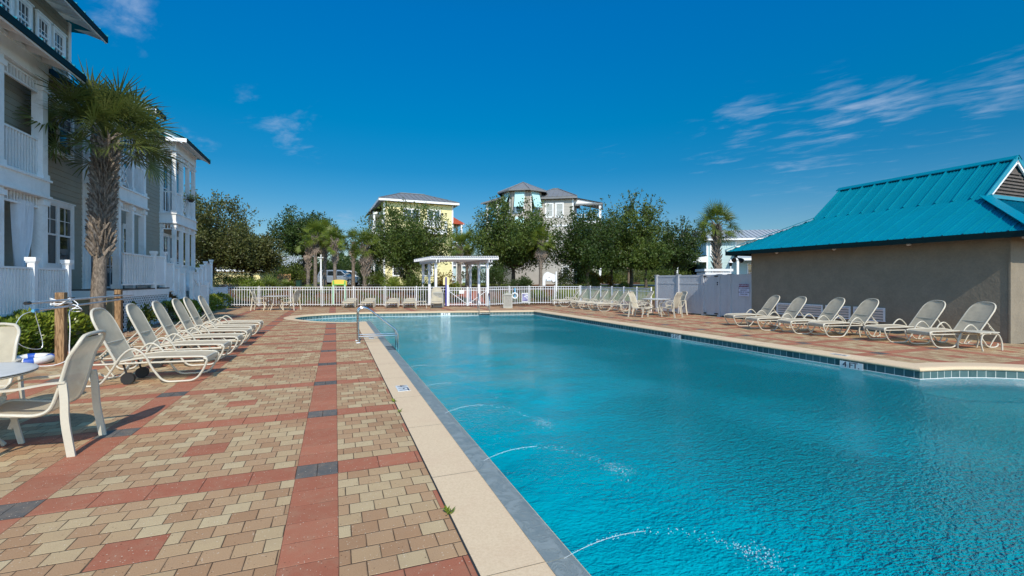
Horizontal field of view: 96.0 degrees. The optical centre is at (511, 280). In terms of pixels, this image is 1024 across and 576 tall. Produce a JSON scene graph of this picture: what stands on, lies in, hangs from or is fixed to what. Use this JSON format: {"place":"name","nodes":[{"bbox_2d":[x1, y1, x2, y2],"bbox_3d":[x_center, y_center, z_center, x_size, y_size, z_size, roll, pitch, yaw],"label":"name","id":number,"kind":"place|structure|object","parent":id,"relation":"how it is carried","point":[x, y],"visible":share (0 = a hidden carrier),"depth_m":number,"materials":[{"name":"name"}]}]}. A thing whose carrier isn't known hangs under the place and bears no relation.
{"place":"outdoors","nodes":[
{"label":"outdoors","id":0,"kind":"place"},
{"bbox_2d":[317,270,362,285],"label":"parked car","id":1,"kind":"object","parent":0,"point":[343,275],"visible":0.49,"depth_m":51.11,"materials":[{"name":"silver metal"}]},
{"bbox_2d":[287,283,510,285],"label":"lawn","id":2,"kind":"structure","parent":0,"point":[463,284],"depth_m":52.05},
{"bbox_2d":[266,204,346,285],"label":"oak tree","id":3,"kind":"object","parent":2,"relation":"on","point":[290,237],"visible":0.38,"depth_m":49.99,"materials":[{"name":"green plant"}]},
{"bbox_2d":[317,257,370,274],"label":"shrub","id":4,"kind":"object","parent":2,"relation":"on","point":[350,269],"visible":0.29,"depth_m":60.65,"materials":[{"name":"green plant"}]},
{"bbox_2d":[444,290,484,305],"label":"path","id":5,"kind":"structure","parent":0,"point":[474,296],"depth_m":34.05,"materials":[{"name":"red brick"}]},
{"bbox_2d":[0,305,1023,575],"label":"pool deck","id":6,"kind":"structure","parent":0,"point":[278,445],"depth_m":3.90,"materials":[{"name":"brick"}]},
{"bbox_2d":[0,323,25,398],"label":"sling chair","id":7,"kind":"object","parent":6,"relation":"on","point":[10,334],"visible":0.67,"depth_m":5.18,"materials":[{"name":"beige"}]},
{"bbox_2d":[0,362,38,445],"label":"patio table","id":8,"kind":"object","parent":6,"relation":"on","point":[8,370],"visible":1,"depth_m":4.21,"materials":[{"name":"white plastic"}]},
{"bbox_2d":[16,353,54,364],"bbox_3d":[-8.994,1.475,8.600,0.676,0.174,0.677,0,0,-21],"label":"life ring","id":9,"kind":"object","parent":6,"relation":"on","point":[39,358],"visible":0.59,"depth_m":8.62,"materials":[{"name":"white plastic"}]},
{"bbox_2d":[0,330,106,456],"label":"sling chair","id":10,"kind":"object","parent":6,"relation":"on","point":[76,372],"visible":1,"depth_m":4.26,"materials":[{"name":"beige"}]},
{"bbox_2d":[55,292,67,364],"bbox_3d":[-8.382,0.895,8.567,0.136,1.350,0.136,0,0,-21],"label":"timber post","id":11,"kind":"object","parent":6,"relation":"on","point":[61,334],"visible":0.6,"depth_m":8.52,"materials":[{"name":"wood"}]},
{"bbox_2d":[39,298,81,366],"bbox_3d":[-8.479,0.931,8.473,0.895,1.229,0.421,0,0,-15],"label":"rope","id":12,"kind":"object","parent":11,"relation":"attached to","point":[69,302],"visible":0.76,"depth_m":8.56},
{"bbox_2d":[16,297,132,349],"bbox_3d":[-9.074,0.768,10.021,0.252,0.658,6.644,0,0,-28],"label":"rescue pole","id":13,"kind":"object","parent":11,"relation":"attached to","point":[58,307],"visible":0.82,"depth_m":8.19,"materials":[{"name":"metal"}]},
{"bbox_2d":[23,294,133,304],"bbox_3d":[-9.092,0.369,9.985,0.143,0.098,6.848,0,0,-29],"label":"rescue pole","id":14,"kind":"object","parent":11,"relation":"on","point":[59,300],"visible":0.93,"depth_m":8.77,"materials":[{"name":"metal"}]},
{"bbox_2d":[114,290,122,332],"bbox_3d":[-10.300,0.905,12.062,0.136,1.330,0.136,0,0,-21],"label":"timber post","id":15,"kind":"object","parent":6,"relation":"on","point":[118,311],"visible":0.56,"depth_m":12.02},
{"bbox_2d":[86,308,219,387],"bbox_3d":[-5.592,0.978,7.182,1.645,1.140,0.683,0,0,-19],"label":"chaise lounge","id":16,"kind":"object","parent":6,"relation":"on","point":[119,348],"visible":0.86,"depth_m":7.08,"materials":[{"name":"beige"}]},
{"bbox_2d":[116,303,231,369],"bbox_3d":[-6.174,0.978,8.503,1.645,1.140,0.683,0,0,-21],"label":"chaise lounge","id":17,"kind":"object","parent":6,"relation":"on","point":[140,322],"visible":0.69,"depth_m":8.37,"materials":[{"name":"beige"}]},
{"bbox_2d":[150,301,243,355],"bbox_3d":[-6.589,0.978,9.615,1.645,1.140,0.683,0,0,-22],"label":"chaise lounge","id":18,"kind":"object","parent":6,"relation":"on","point":[164,319],"visible":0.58,"depth_m":9.55,"materials":[{"name":"beige"}]},
{"bbox_2d":[188,271,209,310],"bbox_3d":[-14.757,0.555,21.273,0.730,1.990,3.109,0,0,-21],"label":"stair railing","id":19,"kind":"object","parent":6,"relation":"on","point":[196,289],"visible":0.67,"depth_m":21.12,"materials":[{"name":"white paint"}]},
{"bbox_2d":[165,298,252,348],"bbox_3d":[-7.065,0.978,10.800,1.645,1.140,0.683,0,0,-20],"label":"chaise lounge","id":20,"kind":"object","parent":6,"relation":"on","point":[182,314],"visible":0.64,"depth_m":10.71,"materials":[{"name":"beige"}]},
{"bbox_2d":[177,297,255,341],"bbox_3d":[-7.547,0.978,11.833,1.645,1.140,0.683,0,0,-21],"label":"chaise lounge","id":21,"kind":"object","parent":6,"relation":"on","point":[193,312],"visible":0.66,"depth_m":11.75,"materials":[{"name":"beige"}]},
{"bbox_2d":[202,292,233,311],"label":"hedge","id":22,"kind":"object","parent":6,"relation":"on","point":[214,299],"visible":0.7,"depth_m":24.57,"materials":[{"name":"green plant"}]},
{"bbox_2d":[194,295,263,335],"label":"chaise lounge","id":23,"kind":"object","parent":6,"relation":"on","point":[206,309],"visible":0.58,"depth_m":12.95,"materials":[{"name":"beige"}]},
{"bbox_2d":[355,306,398,348],"bbox_3d":[-3.458,1.482,11.799,1.052,1.636,0.554,0,0,-21],"label":"grab rail","id":24,"kind":"object","parent":6,"relation":"on","point":[396,335],"visible":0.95,"depth_m":11.65,"materials":[{"name":"silver metal"}]},
{"bbox_2d":[594,290,628,310],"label":"chaise lounge","id":25,"kind":"object","parent":6,"relation":"on","point":[622,297],"visible":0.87,"depth_m":23.58,"materials":[{"name":"beige"}]},
{"bbox_2d":[580,286,651,310],"bbox_3d":[5.797,0.940,26.853,0.121,1.220,7.881,0,0,-18],"label":"picket fence","id":26,"kind":"object","parent":6,"relation":"on","point":[604,289],"visible":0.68,"depth_m":26.05,"materials":[{"name":"white plastic"}]},
{"bbox_2d":[628,292,650,317],"bbox_3d":[5.412,1.016,19.628,0.827,1.084,0.648,0,0,41],"label":"sling chair","id":27,"kind":"object","parent":6,"relation":"on","point":[633,301],"visible":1,"depth_m":19.66,"materials":[{"name":"beige"}]},
{"bbox_2d":[283,310,1023,575],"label":"pool coping","id":28,"kind":"object","parent":6,"relation":"on","point":[494,538],"visible":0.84,"depth_m":3.98,"materials":[{"name":"concrete"}]},
{"bbox_2d":[366,321,589,575],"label":"slate nosing","id":29,"kind":"object","parent":28,"relation":"on","point":[557,556],"visible":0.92,"depth_m":3.35,"materials":[{"name":"stone"}]},
{"bbox_2d":[302,321,869,575],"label":"coping joint","id":30,"kind":"object","parent":28,"relation":"on","point":[469,555],"visible":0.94,"depth_m":3.43,"materials":[{"name":"concrete"}]},
{"bbox_2d":[659,292,682,317],"bbox_3d":[6.757,1.016,19.568,0.648,1.084,0.827,0,0,-41],"label":"sling chair","id":31,"kind":"object","parent":6,"relation":"on","point":[676,300],"visible":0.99,"depth_m":19.42,"materials":[{"name":"beige"}]},
{"bbox_2d":[654,274,751,317],"bbox_3d":[8.409,0.635,20.761,0.191,1.830,5.360,0,0,-27],"label":"privacy fence","id":32,"kind":"object","parent":6,"relation":"on","point":[718,295],"visible":0.9,"depth_m":20.32,"materials":[{"name":"grey plastic"}]},
{"bbox_2d":[724,295,780,325],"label":"chaise lounge","id":33,"kind":"object","parent":6,"relation":"on","point":[768,307],"visible":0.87,"depth_m":15.91,"materials":[{"name":"beige"}]},
{"bbox_2d":[745,296,807,330],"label":"chaise lounge","id":34,"kind":"object","parent":6,"relation":"on","point":[795,306],"visible":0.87,"depth_m":14.56,"materials":[{"name":"beige"}]},
{"bbox_2d":[777,297,845,333],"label":"chaise lounge","id":35,"kind":"object","parent":6,"relation":"on","point":[832,308],"visible":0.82,"depth_m":13.62,"materials":[{"name":"beige"}]},
{"bbox_2d":[806,298,880,337],"bbox_3d":[9.282,1.023,12.878,1.704,1.052,0.683,0,0,-2],"label":"chaise lounge","id":36,"kind":"object","parent":6,"relation":"on","point":[864,311],"visible":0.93,"depth_m":12.86,"materials":[{"name":"beige"}]},
{"bbox_2d":[863,300,947,342],"bbox_3d":[10.080,1.023,11.788,1.704,1.052,0.683,0,0,-1],"label":"chaise lounge","id":37,"kind":"object","parent":6,"relation":"on","point":[927,315],"visible":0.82,"depth_m":11.78,"materials":[{"name":"beige"}]},
{"bbox_2d":[904,302,998,347],"bbox_3d":[10.386,1.023,10.877,1.704,1.052,0.683,0,0,-1],"label":"chaise lounge","id":38,"kind":"object","parent":6,"relation":"on","point":[975,316],"visible":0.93,"depth_m":10.87,"materials":[{"name":"beige"}]},
{"bbox_2d":[957,330,1002,350],"bbox_3d":[10.494,1.341,10.341,0.614,0.406,0.514,0,0,-11],"label":"side table","id":39,"kind":"object","parent":6,"relation":"on","point":[979,331],"visible":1,"depth_m":10.30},
{"bbox_2d":[71,0,1023,271],"label":"sky","id":40,"kind":"structure","parent":0,"point":[766,109],"materials":[{"name":"blue"}]},
{"bbox_2d":[558,284,654,300],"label":"lawn","id":41,"kind":"structure","parent":0,"point":[597,297],"depth_m":37.56,"materials":[{"name":"plant"}]},
{"bbox_2d":[547,204,627,288],"bbox_3d":[6.311,-2.880,40.100,7.241,7.398,7.554,0,0,43],"label":"oak tree","id":42,"kind":"object","parent":41,"relation":"on","point":[587,250],"visible":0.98,"depth_m":38.71,"materials":[{"name":"green plant"}]},
{"bbox_2d":[589,271,616,286],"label":"shrub","id":43,"kind":"object","parent":41,"relation":"on","point":[602,279],"visible":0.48,"depth_m":45.75,"materials":[{"name":"green plant"}]},
{"bbox_2d":[592,189,668,287],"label":"oak tree","id":44,"kind":"object","parent":41,"relation":"on","point":[630,235],"visible":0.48,"depth_m":40.77,"materials":[{"name":"green plant"}]},
{"bbox_2d":[617,236,681,289],"bbox_3d":[11.360,-1.458,39.102,4.809,4.642,5.039,0,0,-21],"label":"oak tree","id":45,"kind":"object","parent":41,"relation":"on","point":[647,256],"visible":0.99,"depth_m":38.10,"materials":[{"name":"green plant"}]},
{"bbox_2d":[652,215,703,274],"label":"oak tree","id":46,"kind":"object","parent":41,"relation":"on","point":[685,245],"visible":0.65,"depth_m":44.83,"materials":[{"name":"green plant"}]},
{"bbox_2d":[694,198,743,268],"bbox_3d":[14.709,-2.197,33.147,3.479,7.567,3.892,0,0,7],"label":"cabbage palm","id":47,"kind":"object","parent":41,"relation":"on","point":[716,231],"visible":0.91,"depth_m":32.84,"materials":[{"name":"green plant"}]},
{"bbox_2d":[209,281,1023,343],"bbox_3d":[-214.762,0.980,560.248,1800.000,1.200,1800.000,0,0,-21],"label":"ground","id":48,"kind":"structure","parent":0,"point":[492,294],"depth_m":35.81,"materials":[{"name":"soil"}]},
{"bbox_2d":[0,0,210,330],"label":"townhouse row","id":49,"kind":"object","parent":48,"relation":"on","point":[34,36],"visible":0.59,"depth_m":12.91,"materials":[{"name":"beige"}]},
{"bbox_2d":[0,0,14,15],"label":"window","id":50,"kind":"structure","parent":49,"relation":"in","point":[9,5],"depth_m":11.01,"materials":[{"name":"white paint"}]},
{"bbox_2d":[10,199,33,266],"bbox_3d":[-11.607,-0.925,10.918,0.177,1.950,0.552,0,0,-21],"label":"porch curtain","id":51,"kind":"object","parent":49,"relation":"hanging from","point":[22,216],"visible":0.77,"depth_m":10.82,"materials":[{"name":"white fabric"}]},
{"bbox_2d":[15,0,34,31],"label":"window","id":52,"kind":"structure","parent":49,"relation":"in","point":[23,8],"depth_m":11.56,"materials":[{"name":"white paint"}]},
{"bbox_2d":[35,9,52,46],"bbox_3d":[-12.469,-6.517,12.281,0.070,1.065,0.690,0,0,-21],"label":"window","id":53,"kind":"structure","parent":49,"relation":"in","point":[42,23],"depth_m":12.27,"materials":[{"name":"white paint"}]},
{"bbox_2d":[51,24,67,72],"bbox_3d":[-12.730,-6.517,12.962,0.070,1.065,0.690,0,0,-21],"label":"window","id":54,"kind":"structure","parent":49,"relation":"in","point":[58,38],"depth_m":12.97,"materials":[{"name":"white paint"}]},
{"bbox_2d":[48,92,73,161],"bbox_3d":[-12.716,-4.328,12.925,0.070,1.615,1.680,0,0,-21],"label":"window","id":55,"kind":"structure","parent":49,"relation":"in","point":[67,121],"depth_m":13.20,"materials":[{"name":"glass"}]},
{"bbox_2d":[48,199,75,268],"bbox_3d":[-12.716,-1.288,12.925,0.070,1.915,1.680,0,0,-21],"label":"window","id":56,"kind":"structure","parent":49,"relation":"in","point":[60,213],"depth_m":13.03,"materials":[{"name":"white paint"}]},
{"bbox_2d":[107,254,111,287],"bbox_3d":[-13.872,-0.888,15.941,0.070,2.375,1.100,0,0,-21],"label":"window","id":57,"kind":"structure","parent":49,"relation":"in","point":[109,262],"depth_m":15.91,"materials":[{"name":"glass"}]},
{"bbox_2d":[121,223,125,281],"bbox_3d":[-14.337,-1.018,17.155,0.070,2.135,0.810,0,0,-21],"label":"window","id":58,"kind":"structure","parent":49,"relation":"in","point":[123,226],"depth_m":16.81,"materials":[{"name":"glass"}]},
{"bbox_2d":[68,251,186,334],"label":"porch deck","id":59,"kind":"structure","parent":49,"relation":"attached to","point":[153,270],"depth_m":15.71,"materials":[{"name":"white paint"}]},
{"bbox_2d":[164,163,168,212],"bbox_3d":[-15.841,-4.218,21.076,0.070,2.355,0.900,0,0,-21],"label":"window","id":60,"kind":"structure","parent":49,"relation":"in","point":[166,188],"depth_m":21.28,"materials":[{"name":"glass"}]},
{"bbox_2d":[131,301,156,325],"bbox_3d":[-11.805,1.115,14.850,1.127,0.984,0.746,0,0,-52],"label":"shrub","id":61,"kind":"object","parent":48,"relation":"on","point":[149,313],"visible":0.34,"depth_m":14.76,"materials":[{"name":"green plant"}]},
{"bbox_2d":[183,183,273,286],"bbox_3d":[-26.009,-3.772,39.791,9.841,9.207,8.436,0,0,-42],"label":"oak tree","id":62,"kind":"object","parent":48,"relation":"on","point":[227,243],"visible":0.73,"depth_m":39.03,"materials":[{"name":"green plant"}]},
{"bbox_2d":[222,275,259,288],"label":"shrub","id":63,"kind":"object","parent":48,"relation":"on","point":[236,281],"visible":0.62,"depth_m":39.83,"materials":[{"name":"green plant"}]},
{"bbox_2d":[215,267,277,283],"bbox_3d":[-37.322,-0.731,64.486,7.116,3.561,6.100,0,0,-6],"label":"parked car","id":64,"kind":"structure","parent":48,"relation":"on","point":[255,275],"depth_m":61.99,"materials":[{"name":"grey metal"}]},
{"bbox_2d":[215,227,286,278],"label":"oak tree","id":65,"kind":"object","parent":48,"relation":"on","point":[270,259],"visible":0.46,"depth_m":42.55,"materials":[{"name":"green plant"}]},
{"bbox_2d":[238,278,267,295],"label":"shrub","id":66,"kind":"object","parent":48,"relation":"on","point":[255,285],"visible":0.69,"depth_m":34.84,"materials":[{"name":"green plant"}]},
{"bbox_2d":[252,274,284,293],"bbox_3d":[-19.605,0.267,36.959,3.061,1.904,2.656,0,0,-21],"label":"palmetto","id":67,"kind":"object","parent":48,"relation":"on","point":[266,282],"visible":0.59,"depth_m":36.84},
{"bbox_2d":[277,261,313,284],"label":"shrub","id":68,"kind":"object","parent":48,"relation":"on","point":[294,272],"visible":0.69,"depth_m":49.68,"materials":[{"name":"green plant"}]},
{"bbox_2d":[294,235,311,285],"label":"cabbage palm","id":69,"kind":"object","parent":48,"relation":"on","point":[307,258],"visible":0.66,"depth_m":41.87,"materials":[{"name":"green plant"}]},
{"bbox_2d":[28,304,582,353],"bbox_3d":[-3.421,1.552,19.680,22.900,0.036,25.200,0,0,-21],"label":"mulch bed","id":70,"kind":"object","parent":48,"relation":"on","point":[493,305],"visible":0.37,"depth_m":27.27,"materials":[{"name":"soil"}]},
{"bbox_2d":[0,257,73,340],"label":"deck railing","id":71,"kind":"object","parent":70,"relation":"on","point":[30,282],"visible":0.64,"depth_m":10.39,"materials":[{"name":"white paint"}]},
{"bbox_2d":[0,307,94,354],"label":"hedge","id":72,"kind":"object","parent":70,"relation":"on","point":[29,328],"visible":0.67,"depth_m":9.74,"materials":[{"name":"green plant"}]},
{"bbox_2d":[11,57,188,335],"bbox_3d":[-11.373,-2.215,12.795,4.300,7.750,4.112,0,0,-21],"label":"cabbage palm","id":73,"kind":"object","parent":70,"relation":"on","point":[105,107],"visible":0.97,"depth_m":12.60,"materials":[{"name":"green plant"}]},
{"bbox_2d":[161,298,202,321],"bbox_3d":[-13.190,1.112,18.335,1.121,0.906,2.973,0,0,-21],"label":"hedge","id":74,"kind":"object","parent":70,"relation":"on","point":[172,310],"visible":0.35,"depth_m":18.00,"materials":[{"name":"green plant"}]},
{"bbox_2d":[186,260,213,307],"bbox_3d":[-17.168,0.190,23.965,2.095,2.720,3.445,0,0,-21],"label":"stair railing","id":75,"kind":"object","parent":70,"relation":"on","point":[203,273],"visible":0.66,"depth_m":24.65,"materials":[{"name":"white paint"}]},
{"bbox_2d":[228,286,444,305],"bbox_3d":[-10.491,0.940,27.786,13.261,1.220,0.070,0,0,-1],"label":"picket fence","id":76,"kind":"object","parent":70,"relation":"on","point":[258,289],"visible":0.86,"depth_m":27.76,"materials":[{"name":"white plastic"}]},
{"bbox_2d":[489,286,579,304],"bbox_3d":[1.285,0.940,29.773,6.627,1.220,1.202,0,0,-24],"label":"picket fence","id":77,"kind":"object","parent":70,"relation":"on","point":[509,289],"visible":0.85,"depth_m":30.33,"materials":[{"name":"white plastic"}]},
{"bbox_2d":[447,285,488,305],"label":"pool gate","id":78,"kind":"structure","parent":77,"relation":"attached to","point":[461,292],"depth_m":27.90,"materials":[{"name":"white plastic"}]},
{"bbox_2d":[297,219,330,291],"bbox_3d":[-16.290,-2.090,38.079,3.196,6.083,2.932,0,0,-21],"label":"cabbage palm","id":79,"kind":"object","parent":48,"relation":"on","point":[316,228],"visible":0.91,"depth_m":37.86,"materials":[{"name":"green plant"}]},
{"bbox_2d":[309,215,339,287],"bbox_3d":[-16.261,-2.449,40.039,2.852,6.493,2.835,0,0,-21],"label":"cabbage palm","id":80,"kind":"object","parent":48,"relation":"on","point":[325,254],"visible":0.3,"depth_m":39.86,"materials":[{"name":"green plant"}]},
{"bbox_2d":[318,225,350,293],"bbox_3d":[-14.295,-1.781,36.938,2.306,5.720,2.480,0,0,22],"label":"cabbage palm","id":81,"kind":"object","parent":48,"relation":"on","point":[336,245],"visible":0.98,"depth_m":36.90,"materials":[{"name":"green plant"}]},
{"bbox_2d":[343,228,359,286],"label":"cabbage palm","id":82,"kind":"object","parent":48,"relation":"on","point":[351,234],"visible":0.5,"depth_m":46.84,"materials":[{"name":"green plant"}]},
{"bbox_2d":[345,226,382,288],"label":"cabbage palm","id":83,"kind":"object","parent":48,"relation":"on","point":[365,259],"visible":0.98,"depth_m":40.78,"materials":[{"name":"green plant"}]},
{"bbox_2d":[363,270,391,288],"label":"shrub","id":84,"kind":"object","parent":48,"relation":"on","point":[374,277],"visible":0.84,"depth_m":40.88,"materials":[{"name":"green plant"}]},
{"bbox_2d":[377,276,405,291],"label":"shrub","id":85,"kind":"object","parent":48,"relation":"on","point":[395,283],"visible":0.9,"depth_m":37.77,"materials":[{"name":"green plant"}]},
{"bbox_2d":[216,289,577,303],"bbox_3d":[-9.438,1.125,34.008,28.950,1.108,7.110,0,0,0],"label":"ground cover","id":86,"kind":"object","parent":48,"relation":"on","point":[362,293],"visible":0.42,"depth_m":33.83,"materials":[{"name":"green plant"}]},
{"bbox_2d":[345,197,462,283],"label":"oak tree","id":87,"kind":"object","parent":48,"relation":"on","point":[405,245],"visible":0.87,"depth_m":42.23,"materials":[{"name":"green plant"}]},
{"bbox_2d":[364,192,464,283],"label":"yellow house","id":88,"kind":"structure","parent":48,"relation":"on","point":[445,204],"depth_m":58.93,"materials":[{"name":"paint"}]},
{"bbox_2d":[403,266,431,295],"bbox_3d":[-7.319,0.020,35.929,2.349,2.417,1.768,0,0,-21],"label":"shrub","id":89,"kind":"object","parent":48,"relation":"on","point":[415,280],"visible":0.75,"depth_m":35.86,"materials":[{"name":"green plant"}]},
{"bbox_2d":[184,253,668,281],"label":"distant woods","id":90,"kind":"object","parent":48,"relation":"on","point":[341,255],"visible":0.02,"depth_m":99.02,"materials":[{"name":"green plant"}]},
{"bbox_2d":[432,269,455,296],"bbox_3d":[-5.069,0.257,34.218,1.988,2.475,1.857,0,0,0],"label":"shrub","id":91,"kind":"object","parent":48,"relation":"on","point":[440,282],"visible":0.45,"depth_m":33.82,"materials":[{"name":"plant"}]},
{"bbox_2d":[414,256,498,303],"bbox_3d":[-3.767,0.056,29.850,4.260,3.088,5.608,0,0,-21],"label":"pergola","id":92,"kind":"object","parent":48,"relation":"on","point":[469,260],"visible":0.91,"depth_m":29.70,"materials":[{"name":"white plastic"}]},
{"bbox_2d":[444,231,475,287],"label":"cabbage palm","id":93,"kind":"object","parent":48,"relation":"on","point":[460,239],"visible":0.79,"depth_m":39.85,"materials":[{"name":"green plant"}]},
{"bbox_2d":[454,228,476,287],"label":"cabbage palm","id":94,"kind":"object","parent":48,"relation":"on","point":[466,274],"visible":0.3,"depth_m":43.87,"materials":[{"name":"green plant"}]},
{"bbox_2d":[472,264,507,291],"bbox_3d":[-1.568,-0.277,37.771,3.424,2.480,3.260,0,0,-21],"label":"shrub","id":95,"kind":"object","parent":48,"relation":"on","point":[493,278],"visible":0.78,"depth_m":37.58,"materials":[{"name":"green plant"}]},
{"bbox_2d":[465,194,563,288],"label":"oak tree","id":96,"kind":"object","parent":48,"relation":"on","point":[510,242],"visible":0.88,"depth_m":40.30,"materials":[{"name":"green plant"}]},
{"bbox_2d":[498,275,533,292],"bbox_3d":[0.414,0.306,37.125,2.905,1.570,2.570,0,0,-21],"label":"shrub","id":97,"kind":"object","parent":48,"relation":"on","point":[524,281],"visible":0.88,"depth_m":36.78,"materials":[{"name":"green plant"}]},
{"bbox_2d":[481,182,602,284],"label":"grey house","id":98,"kind":"structure","parent":48,"relation":"on","point":[558,200],"depth_m":60.53,"materials":[{"name":"beige"}]},
{"bbox_2d":[527,224,557,290],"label":"cabbage palm","id":99,"kind":"object","parent":48,"relation":"on","point":[541,252],"visible":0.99,"depth_m":38.85,"materials":[{"name":"green plant"}]},
{"bbox_2d":[551,270,589,287],"bbox_3d":[5.037,-0.120,39.966,3.647,1.858,3.110,0,0,13],"label":"shrub","id":100,"kind":"object","parent":48,"relation":"on","point":[563,279],"visible":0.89,"depth_m":39.98,"materials":[{"name":"green plant"}]},
{"bbox_2d":[670,229,786,274],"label":"pale blue house","id":101,"kind":"structure","parent":48,"relation":"on","point":[738,267],"depth_m":61.65,"materials":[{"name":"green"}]},
{"bbox_2d":[695,269,732,274],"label":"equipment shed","id":102,"kind":"structure","parent":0,"point":[714,271],"depth_m":26.40,"materials":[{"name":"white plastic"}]},
{"bbox_2d":[725,155,1023,343],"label":"pool house","id":103,"kind":"structure","parent":0,"point":[906,248],"depth_m":13.80,"materials":[{"name":"beige paint"}]},
{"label":"pool basin","id":104,"kind":"structure","parent":0,"visible":0},
{"bbox_2d":[296,312,1023,378],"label":"waterline tiles","id":105,"kind":"object","parent":104,"relation":"attached to","point":[950,373],"visible":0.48,"depth_m":10.75,"materials":[{"name":"tile"}]},
{"bbox_2d":[840,360,862,370],"bbox_3d":[6.717,1.684,9.129,0.012,0.136,0.440,0,0,-21],"label":"depth marker","id":106,"kind":"object","parent":105,"relation":"attached to","point":[851,365],"visible":1,"depth_m":9.12,"materials":[{"name":"white tile"}]},
{"bbox_2d":[309,314,1015,378],"bbox_3d":[1.976,1.766,10.624,11.832,0.048,29.106,0,0,-27],"label":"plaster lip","id":107,"kind":"object","parent":104,"relation":"on","point":[773,354],"visible":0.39,"depth_m":10.06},
{"bbox_2d":[308,315,1023,575],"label":"pool water","id":108,"kind":"structure","parent":104,"relation":"in","point":[608,451],"depth_m":4.77,"materials":[{"name":"liquid"}]},
{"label":"lawn","id":109,"kind":"structure","parent":0,"visible":0},
{"bbox_2d":[623,266,691,281],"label":"shrub","id":110,"kind":"object","parent":109,"relation":"on","point":[670,273],"visible":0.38,"depth_m":63.75,"materials":[{"name":"green plant"}]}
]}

